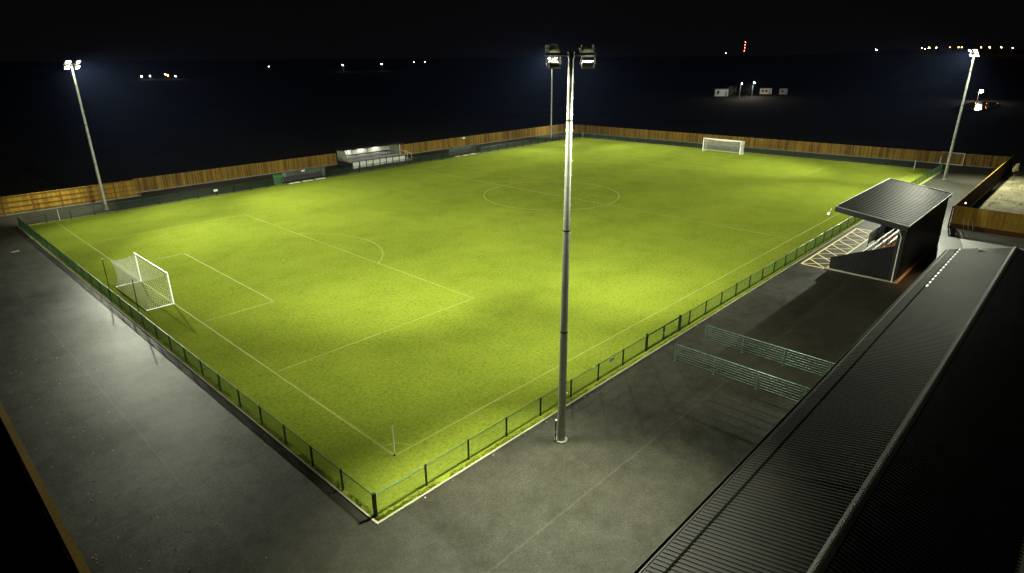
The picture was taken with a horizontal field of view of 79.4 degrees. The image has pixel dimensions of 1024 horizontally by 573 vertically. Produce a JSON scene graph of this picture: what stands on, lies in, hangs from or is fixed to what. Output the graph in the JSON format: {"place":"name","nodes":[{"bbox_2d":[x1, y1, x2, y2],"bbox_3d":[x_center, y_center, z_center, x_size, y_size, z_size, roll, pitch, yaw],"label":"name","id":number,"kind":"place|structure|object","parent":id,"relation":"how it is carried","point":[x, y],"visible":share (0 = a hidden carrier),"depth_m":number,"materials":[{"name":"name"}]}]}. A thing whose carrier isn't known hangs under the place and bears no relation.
{"place":"outdoors","nodes":[
{"label":"outdoors","id":0,"kind":"place"},
{"bbox_2d":[333,142,411,168],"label":"spectator terrace","id":1,"kind":"structure","parent":0,"point":[359,156],"depth_m":108.21,"materials":[{"name":"grey metal"}]},
{"bbox_2d":[20,137,940,521],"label":"grass pitch","id":2,"kind":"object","parent":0,"point":[440,223],"depth_m":54.29,"materials":[{"name":"green plant"}]},
{"bbox_2d":[132,279,139,316],"bbox_3d":[-27.303,0.847,44.819,0.372,3.018,0.086,18,28,40],"label":"net support pole","id":3,"kind":"object","parent":2,"relation":"on","point":[135,297],"visible":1,"depth_m":44.77,"materials":[{"name":"green metal"}]},
{"bbox_2d":[111,253,173,310],"bbox_3d":[-29.522,-0.491,49.046,7.560,2.559,1.989,18,28,40],"label":"goal","id":4,"kind":"object","parent":2,"relation":"on","point":[134,270],"visible":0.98,"depth_m":48.30,"materials":[{"name":"white paint"}]},
{"bbox_2d":[44,178,282,222],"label":"pitch fence","id":5,"kind":"object","parent":2,"relation":"on","point":[197,191],"visible":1,"depth_m":79.00,"materials":[{"name":"green metal"}]},
{"bbox_2d":[17,217,372,511],"bbox_3d":[-30.540,0.906,47.391,68.215,1.225,0.150,18,27,40],"label":"pitch fence","id":6,"kind":"object","parent":2,"relation":"on","point":[35,234],"visible":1,"depth_m":36.81,"materials":[{"name":"green metal"}]},
{"bbox_2d":[331,151,452,176],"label":"pitch fence","id":7,"kind":"object","parent":2,"relation":"on","point":[420,160],"visible":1,"depth_m":105.08,"materials":[{"name":"green metal"}]},
{"bbox_2d":[392,427,395,455],"bbox_3d":[-5.614,7.338,29.238,0.092,1.600,0.092,18,28,40],"label":"corner flag pole","id":8,"kind":"object","parent":2,"relation":"on","point":[393,442],"visible":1,"depth_m":29.23,"materials":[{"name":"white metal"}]},
{"bbox_2d":[77,234,839,520],"bbox_3d":[-2.252,-3.909,61.155,48.105,0.085,60.170,18,28,40],"label":"turf edge","id":9,"kind":"object","parent":2,"relation":"on","point":[378,518],"visible":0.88,"depth_m":30.84,"materials":[{"name":"green plant"}]},
{"bbox_2d":[18,137,943,524],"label":"kerb","id":10,"kind":"structure","parent":2,"relation":"on","point":[482,457],"depth_m":35.50,"materials":[{"name":"concrete"}]},
{"bbox_2d":[57,139,911,456],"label":"pitch markings","id":11,"kind":"object","parent":2,"relation":"on","point":[421,317],"visible":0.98,"depth_m":47.06,"materials":[{"name":"paint"}]},
{"bbox_2d":[480,132,579,152],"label":"pitch fence","id":12,"kind":"object","parent":2,"relation":"on","point":[552,138],"visible":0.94,"depth_m":127.75,"materials":[{"name":"green metal"}]},
{"bbox_2d":[371,163,942,517],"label":"pitch fence","id":13,"kind":"object","parent":2,"relation":"on","point":[424,467],"visible":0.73,"depth_m":35.41,"materials":[{"name":"green metal"}]},
{"bbox_2d":[646,314,680,350],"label":"pitch gate","id":14,"kind":"structure","parent":13,"relation":"attached to","point":[664,330],"depth_m":40.92,"materials":[{"name":"green metal"}]},
{"bbox_2d":[702,138,744,154],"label":"goal","id":15,"kind":"object","parent":2,"relation":"on","point":[742,149],"visible":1,"depth_m":117.86,"materials":[{"name":"white paint"}]},
{"bbox_2d":[580,132,923,167],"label":"pitch fence","id":16,"kind":"object","parent":2,"relation":"on","point":[795,153],"visible":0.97,"depth_m":115.28,"materials":[{"name":"green metal"}]},
{"bbox_2d":[0,50,1023,572],"bbox_3d":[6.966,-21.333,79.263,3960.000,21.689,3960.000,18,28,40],"label":"ground","id":17,"kind":"structure","parent":0,"point":[158,120],"depth_m":222.09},
{"bbox_2d":[0,402,90,572],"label":"timber fence","id":18,"kind":"object","parent":17,"relation":"on","point":[61,532],"visible":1,"depth_m":24.06,"materials":[{"name":"brown wood"}]},
{"bbox_2d":[0,132,1018,572],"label":"asphalt apron","id":19,"kind":"object","parent":17,"relation":"on","point":[644,460],"visible":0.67,"depth_m":30.46,"materials":[{"name":"grey asphalt"}]},
{"bbox_2d":[0,179,141,216],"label":"timber fence","id":20,"kind":"object","parent":19,"relation":"on","point":[92,194],"visible":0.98,"depth_m":78.53,"materials":[{"name":"brown wood"}]},
{"bbox_2d":[63,60,108,209],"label":"floodlight mast","id":21,"kind":"object","parent":19,"relation":"on","point":[90,143],"visible":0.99,"depth_m":73.95,"materials":[{"name":"metal"}]},
{"bbox_2d":[273,174,282,184],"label":"equipment box","id":22,"kind":"object","parent":19,"relation":"on","point":[279,177],"visible":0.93,"depth_m":91.23,"materials":[{"name":"green plastic"}]},
{"bbox_2d":[281,166,326,183],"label":"team shelter","id":23,"kind":"object","parent":19,"relation":"on","point":[301,175],"visible":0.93,"depth_m":94.55,"materials":[{"name":"grey"}]},
{"bbox_2d":[131,124,564,192],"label":"timber fence","id":24,"kind":"object","parent":19,"relation":"on","point":[175,180],"visible":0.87,"depth_m":102.39,"materials":[{"name":"brown wood"}]},
{"bbox_2d":[449,144,475,156],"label":"team shelter","id":25,"kind":"object","parent":19,"relation":"on","point":[461,151],"visible":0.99,"depth_m":117.31,"materials":[{"name":"grey"}]},
{"bbox_2d":[549,57,556,137],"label":"floodlight mast","id":26,"kind":"object","parent":19,"relation":"on","point":[551,102],"visible":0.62,"depth_m":137.28,"materials":[{"name":"metal"}]},
{"bbox_2d":[545,44,596,443],"bbox_3d":[2.373,-0.984,27.531,2.060,18.322,0.915,-2,21,-4],"label":"floodlight mast","id":27,"kind":"object","parent":19,"relation":"on","point":[561,438],"visible":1,"depth_m":26.68,"materials":[{"name":"metal"}]},
{"bbox_2d":[674,344,810,403],"bbox_3d":[13.428,5.154,35.407,9.170,1.146,0.140,18,28,40],"label":"barrier rail","id":28,"kind":"object","parent":19,"relation":"on","point":[740,373],"visible":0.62,"depth_m":35.48,"materials":[{"name":"green metal"}]},
{"bbox_2d":[703,325,839,378],"bbox_3d":[16.112,4.141,38.050,9.170,1.146,0.140,18,28,40],"label":"barrier rail","id":29,"kind":"object","parent":19,"relation":"on","point":[767,348],"visible":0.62,"depth_m":38.12,"materials":[{"name":"green metal"}]},
{"bbox_2d":[633,247,1023,572],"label":"clubhouse","id":30,"kind":"structure","parent":19,"relation":"on","point":[894,443],"depth_m":23.51,"materials":[{"name":"metal"}]},
{"bbox_2d":[801,228,869,268],"bbox_3d":[32.578,-3.935,60.774,2.240,0.004,16.390,18,28,40],"label":"hatched road marking","id":31,"kind":"object","parent":19,"relation":"on","point":[818,253],"visible":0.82,"depth_m":58.97,"materials":[{"name":"white paint"}]},
{"bbox_2d":[824,178,952,283],"bbox_3d":[34.642,-5.534,56.670,6.049,5.889,17.000,18,28,40],"label":"covered stand","id":32,"kind":"object","parent":19,"relation":"on","point":[908,217],"visible":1,"depth_m":53.41,"materials":[{"name":"metal"}]},
{"bbox_2d":[939,152,965,165],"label":"training goal","id":33,"kind":"object","parent":19,"relation":"on","point":[954,164],"visible":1,"depth_m":103.14,"materials":[{"name":"white metal"}]},
{"bbox_2d":[942,49,979,179],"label":"floodlight mast","id":34,"kind":"object","parent":19,"relation":"on","point":[956,127],"visible":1,"depth_m":88.79,"materials":[{"name":"metal"}]},
{"bbox_2d":[948,155,1013,226],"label":"timber fence","id":35,"kind":"object","parent":19,"relation":"on","point":[977,192],"visible":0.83,"depth_m":80.61,"materials":[{"name":"brown wood"}]},
{"bbox_2d":[714,89,728,95],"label":"cabin","id":36,"kind":"object","parent":17,"relation":"on","point":[720,92],"visible":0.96,"depth_m":271.20,"materials":[{"name":"grey stone"}]},
{"bbox_2d":[727,86,736,94],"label":"bush","id":37,"kind":"object","parent":17,"relation":"on","point":[731,91],"visible":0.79,"depth_m":274.85,"materials":[{"name":"green plant"}]},
{"bbox_2d":[743,83,757,93],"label":"bush","id":38,"kind":"object","parent":17,"relation":"on","point":[750,87],"visible":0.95,"depth_m":282.72,"materials":[{"name":"green plant"}]},
{"bbox_2d":[759,88,772,93],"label":"cabin","id":39,"kind":"object","parent":17,"relation":"on","point":[765,91],"visible":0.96,"depth_m":282.92,"materials":[{"name":"grey stone"}]},
{"bbox_2d":[779,88,787,93],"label":"cabin","id":40,"kind":"object","parent":17,"relation":"on","point":[783,90],"visible":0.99,"depth_m":280.35,"materials":[{"name":"grey stone"}]},
{"bbox_2d":[565,124,1009,168],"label":"timber fence","id":41,"kind":"object","parent":17,"relation":"on","point":[637,133],"visible":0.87,"depth_m":117.36,"materials":[{"name":"brown wood"}]},
{"bbox_2d":[950,206,1023,237],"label":"timber fence","id":42,"kind":"object","parent":17,"relation":"on","point":[970,220],"visible":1,"depth_m":64.89,"materials":[{"name":"brown wood"}]},
{"bbox_2d":[0,0,1023,61],"label":"sky","id":43,"kind":"structure","parent":0,"point":[30,30],"materials":[{"name":"black"}]},
{"bbox_2d":[952,101,998,110],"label":"pond","id":44,"kind":"structure","parent":0,"point":[980,105],"depth_m":209.92,"materials":[{"name":"black liquid"}]},
{"bbox_2d":[955,170,1023,230],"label":"rough ground","id":45,"kind":"structure","parent":0,"point":[996,192],"depth_m":80.02,"materials":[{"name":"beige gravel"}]},
{"bbox_2d":[1012,165,1020,180],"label":"sapling","id":46,"kind":"object","parent":45,"relation":"on","point":[1016,167],"visible":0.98,"depth_m":89.36,"materials":[{"name":"green plant"}]},
{"bbox_2d":[956,228,1023,249],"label":"concrete paving","id":47,"kind":"structure","parent":0,"point":[971,239],"depth_m":62.41,"materials":[{"name":"grey concrete"}]}
]}

